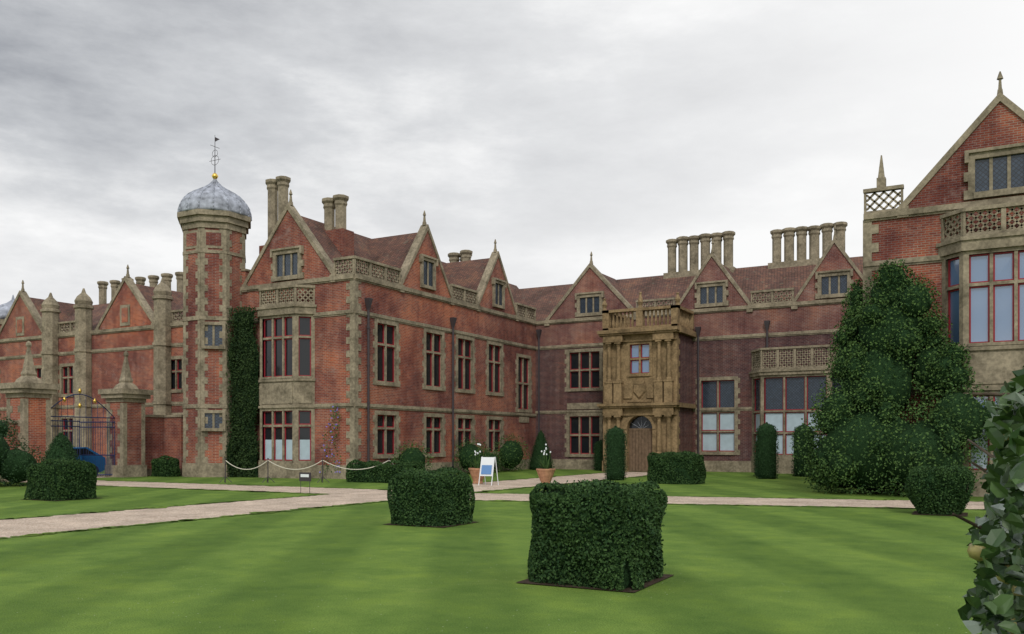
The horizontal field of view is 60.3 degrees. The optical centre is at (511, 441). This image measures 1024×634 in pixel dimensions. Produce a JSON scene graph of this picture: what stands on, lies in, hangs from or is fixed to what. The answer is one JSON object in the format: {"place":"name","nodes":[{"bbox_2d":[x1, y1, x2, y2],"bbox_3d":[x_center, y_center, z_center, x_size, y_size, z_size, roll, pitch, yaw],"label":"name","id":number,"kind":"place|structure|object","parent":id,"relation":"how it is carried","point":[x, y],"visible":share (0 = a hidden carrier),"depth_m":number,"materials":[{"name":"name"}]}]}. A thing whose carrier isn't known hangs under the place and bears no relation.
{"place":"outdoors","nodes":[
{"label":"outdoors","id":0,"kind":"place"},
{"bbox_2d":[0,295,14,318],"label":"dome","id":1,"kind":"structure","parent":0,"point":[5,308],"depth_m":64.17,"materials":[{"name":"grey metal"}]},
{"bbox_2d":[0,413,45,486],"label":"shrub","id":2,"kind":"object","parent":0,"point":[19,473],"depth_m":34.64,"materials":[{"name":"green plant"}]},
{"bbox_2d":[0,265,182,457],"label":"service wing","id":3,"kind":"structure","parent":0,"point":[162,317],"depth_m":55.99,"materials":[{"name":"red brick"}]},
{"bbox_2d":[30,284,182,330],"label":"roof","id":4,"kind":"structure","parent":3,"relation":"attached to","point":[67,310],"depth_m":60.20,"materials":[{"name":"brown tile"}]},
{"bbox_2d":[37,359,181,445],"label":"window frames","id":5,"kind":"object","parent":3,"relation":"in","point":[72,393],"visible":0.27,"depth_m":57.70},
{"bbox_2d":[38,360,181,441],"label":"window panes","id":6,"kind":"structure","parent":5,"relation":"in","point":[173,377],"depth_m":57.65,"materials":[{"name":"glass"}]},
{"bbox_2d":[0,341,182,481],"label":"gate wall","id":7,"kind":"structure","parent":0,"point":[28,383],"depth_m":43.89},
{"bbox_2d":[51,394,114,475],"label":"gate","id":8,"kind":"structure","parent":7,"relation":"attached to","point":[95,455],"depth_m":43.96,"materials":[{"name":"blue metal"}]},
{"bbox_2d":[63,388,96,407],"bbox_3d":[-20.744,-2.100,42.292,0.180,0.960,1.756,0,0,29],"label":"gilded ornament","id":9,"kind":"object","parent":8,"relation":"attached to","point":[79,404],"visible":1,"depth_m":42.26,"materials":[{"name":"gold metal"}]},
{"bbox_2d":[177,209,250,476],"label":"tower","id":10,"kind":"structure","parent":0,"point":[226,223],"depth_m":44.11,"materials":[{"name":"red brick"}]},
{"bbox_2d":[205,325,221,427],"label":"tower windows","id":11,"kind":"structure","parent":10,"relation":"in","point":[218,341],"depth_m":44.07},
{"bbox_2d":[177,179,251,220],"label":"dome","id":12,"kind":"structure","parent":10,"relation":"on","point":[214,194],"depth_m":44.14,"materials":[{"name":"grey metal"}]},
{"bbox_2d":[212,173,217,178],"bbox_3d":[-15.333,-13.710,45.473,0.340,0.340,0.340,0,0,29],"label":"ball finial","id":13,"kind":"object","parent":12,"relation":"on","point":[214,175],"visible":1,"depth_m":45.37,"materials":[{"name":"gold metal"}]},
{"bbox_2d":[209,137,219,172],"bbox_3d":[-15.333,-14.840,45.473,0.657,2.000,0.496,0,0,65],"label":"weather vane","id":14,"kind":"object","parent":13,"relation":"on","point":[216,139],"visible":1,"depth_m":45.46,"materials":[{"name":"black metal"}]},
{"bbox_2d":[224,337,240,476],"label":"ivy tower","id":15,"kind":"structure","parent":0,"point":[232,357],"depth_m":44.16,"materials":[{"name":"green plant"}]},
{"bbox_2d":[240,176,536,478],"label":"wing","id":16,"kind":"structure","parent":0,"point":[294,393],"depth_m":44.48,"materials":[{"name":"red brick"}]},
{"bbox_2d":[265,440,309,459],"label":"window blinds","id":17,"kind":"object","parent":16,"relation":"in","point":[304,449],"visible":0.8,"depth_m":42.92,"materials":[{"name":"white fabric"}]},
{"bbox_2d":[319,406,340,472],"bbox_3d":[-8.678,-0.127,42.041,1.340,3.256,0.287,0,0,29],"label":"clematis","id":18,"kind":"object","parent":16,"relation":"attached to","point":[333,416],"depth_m":41.95,"materials":[{"name":"green plant"}]},
{"bbox_2d":[277,253,501,304],"bbox_3d":[-5.217,-8.890,47.887,14.997,1.400,2.851,0,0,-42],"label":"wing glass","id":19,"kind":"object","parent":16,"relation":"in","point":[287,265],"visible":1,"depth_m":43.87,"materials":[{"name":"grey glass"}]},
{"bbox_2d":[264,317,527,460],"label":"window frames","id":20,"kind":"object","parent":16,"relation":"in","point":[378,380],"visible":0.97,"depth_m":43.73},
{"bbox_2d":[265,318,526,452],"bbox_3d":[-4.204,-2.580,48.921,18.974,6.980,4.927,0,0,-43],"label":"wing glass","id":21,"kind":"object","parent":20,"relation":"in","point":[304,363],"visible":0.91,"depth_m":43.68,"materials":[{"name":"grey glass"}]},
{"bbox_2d":[301,216,518,313],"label":"wing roof","id":22,"kind":"structure","parent":16,"relation":"attached to","point":[393,251],"depth_m":47.51,"materials":[{"name":"brown tile"}]},
{"bbox_2d":[391,433,530,473],"bbox_3d":[-2.240,0.611,48.057,2.325,2.307,13.287,0,0,29],"label":"shrub","id":23,"kind":"object","parent":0,"point":[467,454],"depth_m":48.20,"materials":[{"name":"green plant"}]},
{"bbox_2d":[0,469,987,633],"bbox_3d":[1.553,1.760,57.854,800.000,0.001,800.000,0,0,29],"label":"lawn","id":24,"kind":"structure","parent":0,"point":[363,568],"depth_m":11.97,"materials":[{"name":"green plant"}]},
{"bbox_2d":[25,498,93,500],"bbox_3d":[-13.883,1.748,27.191,1.720,0.001,1.670,0,0,29],"label":"soil bed","id":25,"kind":"object","parent":24,"relation":"on","point":[57,500],"visible":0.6,"depth_m":26.75,"materials":[{"name":"soil"}]},
{"bbox_2d":[23,457,96,500],"bbox_3d":[-13.872,1.128,27.218,1.868,1.317,1.778,0,0,29],"label":"box bush","id":26,"kind":"object","parent":25,"relation":"on","point":[58,462],"depth_m":26.67,"materials":[{"name":"green plant"}]},
{"bbox_2d":[40,432,79,463],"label":"yew cone","id":27,"kind":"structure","parent":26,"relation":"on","point":[51,444],"depth_m":32.70,"materials":[{"name":"green plant"}]},
{"bbox_2d":[151,455,180,476],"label":"box hedge","id":28,"kind":"object","parent":24,"relation":"on","point":[171,458],"depth_m":44.58,"materials":[{"name":"green plant"}]},
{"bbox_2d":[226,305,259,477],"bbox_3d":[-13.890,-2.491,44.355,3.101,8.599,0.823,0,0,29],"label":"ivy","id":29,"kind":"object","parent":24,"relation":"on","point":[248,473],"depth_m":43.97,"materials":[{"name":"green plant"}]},
{"bbox_2d":[219,458,389,482],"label":"barrier posts","id":30,"kind":"object","parent":24,"relation":"on","point":[225,477],"visible":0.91,"depth_m":37.99,"materials":[{"name":"metal"}]},
{"bbox_2d":[225,460,392,469],"bbox_3d":[-8.281,1.051,37.993,8.200,0.552,0.070,0,0,0],"label":"rope barrier","id":31,"kind":"object","parent":30,"relation":"attached to","point":[303,468],"visible":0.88,"depth_m":37.98,"materials":[{"name":"beige fabric"}]},
{"bbox_2d":[299,472,310,493],"bbox_3d":[-7.057,1.400,30.048,0.500,0.720,0.050,0,0,29],"label":"sign","id":32,"kind":"object","parent":24,"relation":"on","point":[304,478],"depth_m":30.02,"materials":[{"name":"black metal"}]},
{"bbox_2d":[346,459,424,482],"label":"low hedge","id":33,"kind":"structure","parent":24,"relation":"on","point":[370,463],"depth_m":38.00,"materials":[{"name":"green plant"}]},
{"bbox_2d":[386,521,474,527],"bbox_3d":[-1.730,1.748,18.997,1.570,0.001,1.520,0,0,29],"label":"soil bed","id":34,"kind":"object","parent":24,"relation":"on","point":[431,526],"visible":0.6,"depth_m":18.43,"materials":[{"name":"soil"}]},
{"bbox_2d":[387,465,475,526],"bbox_3d":[-1.740,1.149,19.015,1.661,1.272,1.653,0,0,29],"label":"box bush","id":35,"kind":"object","parent":34,"relation":"on","point":[440,474],"depth_m":18.51,"materials":[{"name":"green plant"}]},
{"bbox_2d":[0,472,983,537],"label":"gravel paths","id":36,"kind":"structure","parent":24,"relation":"on","point":[38,525],"depth_m":25.48,"materials":[{"name":"beige gravel"}]},
{"bbox_2d":[468,468,483,483],"bbox_3d":[-1.440,1.430,37.119,0.800,0.660,0.800,0,0,29],"label":"plant pot","id":37,"kind":"object","parent":36,"relation":"on","point":[474,473],"visible":0.75,"depth_m":36.89,"materials":[{"name":"ceramic"}]},
{"bbox_2d":[478,457,498,485],"bbox_3d":[-0.956,1.185,35.823,0.640,1.158,0.599,0,0,29],"label":"a-frame sign","id":38,"kind":"object","parent":36,"relation":"on","point":[487,460],"visible":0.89,"depth_m":35.75,"materials":[{"name":"white"}]},
{"bbox_2d":[481,465,491,473],"bbox_3d":[-1.036,1.125,35.679,0.480,0.370,0.080,0,0,29],"label":"sign poster","id":39,"kind":"object","parent":38,"relation":"attached to","point":[486,469],"visible":1,"depth_m":35.68,"materials":[{"name":"blue paper"}]},
{"bbox_2d":[536,468,554,482],"bbox_3d":[1.388,1.430,36.242,0.800,0.660,0.800,0,0,29],"label":"plant pot","id":40,"kind":"object","parent":36,"relation":"on","point":[545,475],"visible":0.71,"depth_m":35.99,"materials":[{"name":"ceramic"}]},
{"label":"blue hatchback tyre","id":41,"kind":"object","parent":36,"relation":"on","visible":0},
{"bbox_2d":[73,447,105,471],"bbox_3d":[-22.634,0.900,44.249,1.600,1.280,3.760,0,0,39],"label":"blue hatchback car","id":42,"kind":"object","parent":41,"relation":"on","point":[85,458],"visible":0.14,"depth_m":44.74,"materials":[{"name":"blue metal"}]},
{"bbox_2d":[74,448,94,454],"bbox_3d":[-22.474,0.485,44.448,1.610,0.430,2.630,0,0,39],"label":"car window","id":43,"kind":"structure","parent":42,"relation":"on","point":[82,451],"depth_m":44.31,"materials":[{"name":"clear glass"}]},
{"bbox_2d":[528,430,554,469],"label":"yew cone","id":44,"kind":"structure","parent":24,"relation":"on","point":[533,460],"depth_m":55.51,"materials":[{"name":"green plant"}]},
{"bbox_2d":[515,574,672,591],"bbox_3d":[1.089,1.748,11.273,1.590,0.001,1.570,0,0,29],"label":"soil bed","id":45,"kind":"object","parent":24,"relation":"on","point":[646,584],"visible":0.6,"depth_m":10.80,"materials":[{"name":"soil"}]},
{"bbox_2d":[527,479,667,591],"bbox_3d":[1.063,1.113,11.270,1.696,1.339,1.684,0,0,29],"label":"box bush","id":46,"kind":"object","parent":45,"relation":"on","point":[632,492],"depth_m":10.70,"materials":[{"name":"green plant"}]},
{"bbox_2d":[593,439,602,470],"bbox_3d":[5.469,0.803,54.198,1.043,1.930,1.048,0,0,29],"label":"yew","id":47,"kind":"object","parent":24,"relation":"on","point":[597,449],"depth_m":53.89,"materials":[{"name":"green plant"}]},
{"bbox_2d":[603,425,627,479],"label":"topiary shrub","id":48,"kind":"object","parent":24,"relation":"on","point":[615,475],"depth_m":40.41,"materials":[{"name":"green plant"}]},
{"bbox_2d":[597,292,696,471],"bbox_3d":[8.025,-3.490,52.300,5.000,10.500,3.630,0,0,29],"label":"entrance porch","id":49,"kind":"object","parent":24,"relation":"on","point":[652,396],"visible":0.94,"depth_m":51.02,"materials":[{"name":"beige stone"}]},
{"bbox_2d":[631,344,648,372],"bbox_3d":[7.482,-4.840,51.317,1.200,1.700,0.044,0,0,29],"label":"window frame","id":50,"kind":"object","parent":49,"relation":"in","point":[638,357],"visible":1,"depth_m":51.26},
{"bbox_2d":[632,345,648,372],"bbox_3d":[7.496,-4.840,51.341,1.300,1.700,0.012,0,0,29],"label":"window glass","id":51,"kind":"object","parent":50,"relation":"in","point":[645,363],"visible":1,"depth_m":51.29,"materials":[{"name":"blue glass"}]},
{"bbox_2d":[629,428,651,471],"bbox_3d":[7.597,0.470,51.525,1.560,2.540,0.080,0,0,29],"label":"door","id":52,"kind":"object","parent":49,"relation":"attached to","point":[640,444],"visible":0.91,"depth_m":51.58,"materials":[{"name":"brown wood"}]},
{"bbox_2d":[630,416,651,427],"bbox_3d":[7.597,-1.130,51.525,1.560,0.780,0.001,0,0,29],"label":"fanlight","id":53,"kind":"object","parent":49,"relation":"attached to","point":[644,419],"visible":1,"depth_m":51.57,"materials":[{"name":"black glass"}]},
{"bbox_2d":[632,416,650,427],"bbox_3d":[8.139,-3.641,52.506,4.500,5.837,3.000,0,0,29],"label":"fanlight bars","id":54,"kind":"object","parent":49,"relation":"attached to","point":[641,423],"visible":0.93,"depth_m":51.51,"materials":[{"name":"black metal"}]},
{"bbox_2d":[679,333,692,451],"bbox_3d":[8.139,-2.390,52.506,4.500,8.300,3.000,0,0,29],"label":"porch brick","id":55,"kind":"object","parent":49,"relation":"attached to","point":[686,390],"visible":0.2,"depth_m":51.64,"materials":[{"name":"red brick"}]},
{"bbox_2d":[647,451,706,484],"bbox_3d":[6.989,1.079,37.487,2.388,1.441,1.895,0,0,29],"label":"trimmed hedge","id":56,"kind":"object","parent":24,"relation":"on","point":[691,455],"depth_m":36.83,"materials":[{"name":"green plant"}]},
{"bbox_2d":[753,442,776,475],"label":"clipped shrub","id":57,"kind":"object","parent":24,"relation":"on","point":[755,458],"depth_m":44.73,"materials":[{"name":"green plant"}]},
{"bbox_2d":[754,422,779,478],"bbox_3d":[12.203,0.401,42.151,1.202,2.730,1.206,0,0,29],"label":"clipped shrub","id":58,"kind":"object","parent":24,"relation":"on","point":[768,444],"depth_m":41.81,"materials":[{"name":"green plant"}]},
{"bbox_2d":[791,424,816,476],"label":"clipped shrub","id":59,"kind":"object","parent":24,"relation":"on","point":[801,435],"depth_m":44.65,"materials":[{"name":"green plant"}]},
{"bbox_2d":[790,258,996,496],"bbox_3d":[12.404,-2.207,29.307,4.520,7.970,6.284,0,0,-24],"label":"tree","id":60,"kind":"object","parent":24,"relation":"on","point":[855,450],"depth_m":28.94,"materials":[{"name":"green plant"}]},
{"bbox_2d":[912,511,967,515],"bbox_3d":[10.458,1.748,21.522,1.231,0.001,1.231,0,0,29],"label":"soil bed","id":61,"kind":"object","parent":24,"relation":"on","point":[962,514],"visible":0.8,"depth_m":21.22,"materials":[{"name":"soil"}]},
{"bbox_2d":[903,464,975,515],"bbox_3d":[10.453,1.162,21.533,1.585,1.252,1.582,0,0,29],"label":"box bush","id":62,"kind":"object","parent":61,"relation":"on","point":[910,491],"depth_m":21.05,"materials":[{"name":"green plant"}]},
{"bbox_2d":[863,71,1023,496],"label":"wing","id":63,"kind":"structure","parent":24,"relation":"on","point":[994,365],"depth_m":28.95,"materials":[{"name":"red brick"}]},
{"bbox_2d":[971,429,987,468],"bbox_3d":[15.857,-0.062,28.414,3.166,1.944,0.496,0,0,29],"label":"window glass","id":64,"kind":"object","parent":63,"relation":"attached to","point":[982,456],"visible":0.12,"depth_m":28.50,"materials":[{"name":"grey glass"}]},
{"bbox_2d":[948,250,1023,469],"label":"window frame","id":65,"kind":"object","parent":63,"relation":"in","point":[994,254],"visible":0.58,"depth_m":28.35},
{"bbox_2d":[950,252,1023,407],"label":"wing glass","id":66,"kind":"object","parent":65,"relation":"in","point":[1003,305],"visible":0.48,"depth_m":28.45,"materials":[{"name":"glass"}]},
{"bbox_2d":[975,153,1023,191],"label":"wing glass","id":67,"kind":"object","parent":63,"relation":"in","point":[999,173],"visible":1,"depth_m":28.69,"materials":[{"name":"grey glass"}]},
{"bbox_2d":[952,366,1023,633],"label":"apple tree","id":68,"kind":"object","parent":24,"relation":"on","point":[990,606],"depth_m":2.71,"materials":[{"name":"green plant"}]},
{"bbox_2d":[967,438,1022,633],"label":"fruit","id":69,"kind":"object","parent":68,"relation":"attached to","point":[974,552],"visible":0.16,"depth_m":2.80,"materials":[{"name":"yellow food"}]},
{"bbox_2d":[0,0,1023,304],"label":"sky","id":70,"kind":"structure","parent":0,"point":[555,132],"materials":[{"name":"grey"}]},
{"bbox_2d":[535,221,862,473],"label":"range","id":71,"kind":"structure","parent":0,"point":[759,370],"depth_m":52.44,"materials":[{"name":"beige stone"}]},
{"bbox_2d":[571,352,598,452],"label":"windows","id":72,"kind":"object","parent":71,"relation":"attached to","point":[575,384],"visible":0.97,"depth_m":56.35,"materials":[{"name":"black glass"}]},
{"bbox_2d":[536,333,837,460],"bbox_3d":[11.402,-2.165,52.417,22.500,7.850,0.001,0,0,29],"label":"brick range","id":73,"kind":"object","parent":71,"relation":"attached to","point":[725,358],"visible":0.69,"depth_m":52.27,"materials":[{"name":"brick"}]},
{"bbox_2d":[515,256,862,320],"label":"roof","id":74,"kind":"structure","parent":71,"relation":"attached to","point":[545,300],"depth_m":55.95,"materials":[{"name":"brown tile"}]},
{"bbox_2d":[536,243,862,346],"bbox_3d":[11.487,-8.590,52.571,22.500,5.000,0.350,0,0,29],"label":"gabled dormer","id":75,"kind":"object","parent":71,"relation":"attached to","point":[813,317],"visible":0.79,"depth_m":51.81,"materials":[{"name":"brick"}]},
{"bbox_2d":[570,351,838,454],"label":"window frames","id":76,"kind":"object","parent":71,"relation":"attached to","point":[708,413],"visible":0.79,"depth_m":51.69,"materials":[{"name":"red wood"}]},
{"bbox_2d":[580,275,846,409],"bbox_3d":[11.214,-4.240,52.024,16.210,9.900,1.222,0,0,29],"label":"window glass","id":77,"kind":"object","parent":71,"relation":"attached to","point":[774,393],"visible":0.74,"depth_m":49.42,"materials":[{"name":"grey glass"}]},
{"bbox_2d":[703,412,825,453],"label":"window blinds","id":78,"kind":"object","parent":71,"relation":"attached to","point":[727,423],"visible":0.4,"depth_m":51.77,"materials":[{"name":"white fabric"}]},
{"label":"agapanthus pot soil","id":79,"kind":"structure","parent":0,"visible":0},
{"bbox_2d":[468,454,480,467],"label":"potted plant","id":80,"kind":"object","parent":79,"relation":"on","point":[477,463],"visible":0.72,"depth_m":37.10,"materials":[{"name":"green plant"}]},
{"label":"agapanthus pot soil","id":81,"kind":"structure","parent":0,"visible":0},
{"bbox_2d":[538,455,553,468],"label":"potted plant","id":82,"kind":"object","parent":81,"relation":"on","point":[546,466],"visible":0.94,"depth_m":36.20,"materials":[{"name":"green plant"}]}
]}

